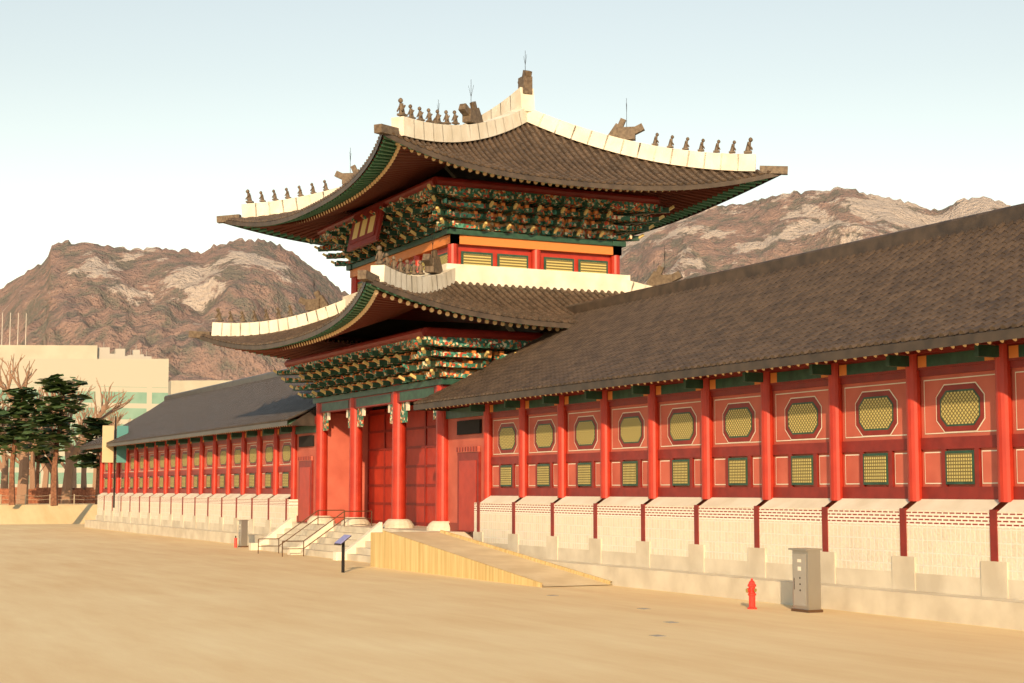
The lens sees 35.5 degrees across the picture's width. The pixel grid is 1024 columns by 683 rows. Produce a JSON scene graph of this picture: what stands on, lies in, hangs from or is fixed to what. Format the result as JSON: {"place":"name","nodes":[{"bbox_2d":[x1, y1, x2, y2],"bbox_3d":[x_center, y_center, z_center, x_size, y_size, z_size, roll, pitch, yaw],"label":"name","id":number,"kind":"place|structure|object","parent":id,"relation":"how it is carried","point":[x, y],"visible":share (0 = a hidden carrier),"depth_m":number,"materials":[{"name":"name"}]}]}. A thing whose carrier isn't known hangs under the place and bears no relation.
{"place":"outdoors","nodes":[
{"label":"outdoors","id":0,"kind":"place"},
{"bbox_2d":[0,416,128,523],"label":"wall","id":1,"kind":"structure","parent":0,"point":[81,508],"depth_m":128.99,"materials":[{"name":"beige"}]},
{"bbox_2d":[0,374,113,505],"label":"pines","id":2,"kind":"object","parent":1,"relation":"on","point":[20,432],"visible":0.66,"depth_m":126.59,"materials":[{"name":"green plant"}]},
{"bbox_2d":[0,355,134,503],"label":"bare trees","id":3,"kind":"object","parent":1,"relation":"on","point":[26,479],"visible":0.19,"depth_m":140.91,"materials":[{"name":"brown plant"}]},
{"bbox_2d":[0,238,348,381],"bbox_3d":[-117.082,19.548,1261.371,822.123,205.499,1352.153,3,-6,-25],"label":"mountain","id":4,"kind":"structure","parent":0,"point":[156,303],"depth_m":1157.98,"materials":[{"name":"brown stone"}]},
{"bbox_2d":[85,416,315,544],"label":"corridor walls","id":5,"kind":"structure","parent":0,"point":[214,488],"depth_m":87.96,"materials":[{"name":"red wood"}]},
{"bbox_2d":[80,369,319,449],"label":"roof","id":6,"kind":"structure","parent":5,"relation":"on","point":[266,400],"depth_m":93.69,"materials":[{"name":"grey tile"}]},
{"bbox_2d":[189,56,787,337],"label":"roof figurines","id":7,"kind":"object","parent":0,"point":[432,260],"visible":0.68,"depth_m":63.82},
{"bbox_2d":[0,524,1023,682],"bbox_3d":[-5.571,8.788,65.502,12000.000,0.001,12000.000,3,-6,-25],"label":"ground","id":8,"kind":"structure","parent":0,"point":[80,603],"depth_m":31.09,"materials":[{"name":"beige sand"}]},
{"bbox_2d":[0,313,231,488],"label":"office building","id":9,"kind":"structure","parent":8,"relation":"on","point":[142,378],"depth_m":416.58,"materials":[{"name":"concrete"}]},
{"bbox_2d":[249,377,471,562],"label":"gate entrance","id":10,"kind":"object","parent":8,"relation":"on","point":[393,477],"depth_m":67.84,"materials":[{"name":"red wood"}]},
{"bbox_2d":[273,176,674,430],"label":"eave brackets","id":11,"kind":"object","parent":10,"relation":"on","point":[430,206],"visible":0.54,"depth_m":63.30,"materials":[{"name":"green wood"}]},
{"bbox_2d":[197,263,651,359],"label":"gate roof","id":12,"kind":"structure","parent":11,"relation":"on","point":[526,300],"depth_m":62.23,"materials":[{"name":"brown tile"}]},
{"bbox_2d":[346,228,625,324],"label":"upper storey wall","id":13,"kind":"structure","parent":12,"relation":"on","point":[474,247],"depth_m":63.87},
{"bbox_2d":[223,87,780,245],"bbox_3d":[-1.419,-7.477,69.000,16.800,4.898,20.700,3,-6,-25],"label":"gate roof","id":14,"kind":"object","parent":11,"relation":"on","point":[515,137],"visible":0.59,"depth_m":63.33,"materials":[{"name":"tile"}]},
{"bbox_2d":[370,530,611,586],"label":"ramp","id":15,"kind":"structure","parent":8,"relation":"on","point":[443,552],"depth_m":51.00,"materials":[{"name":"brown wood"}]},
{"bbox_2d":[0,0,1023,294],"label":"sky","id":16,"kind":"structure","parent":0,"point":[129,124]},
{"bbox_2d":[446,338,1023,630],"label":"corridor walls","id":17,"kind":"structure","parent":0,"point":[892,484],"depth_m":39.75,"materials":[{"name":"red wood"}]},
{"bbox_2d":[413,203,1023,410],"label":"roof","id":18,"kind":"structure","parent":17,"relation":"on","point":[952,283],"depth_m":42.91,"materials":[{"name":"brown tile"}]},
{"bbox_2d":[620,187,1010,284],"bbox_3d":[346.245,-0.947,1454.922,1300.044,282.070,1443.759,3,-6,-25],"label":"mountain","id":19,"kind":"structure","parent":0,"point":[716,238],"depth_m":1412.17,"materials":[{"name":"brown stone"}]}
]}

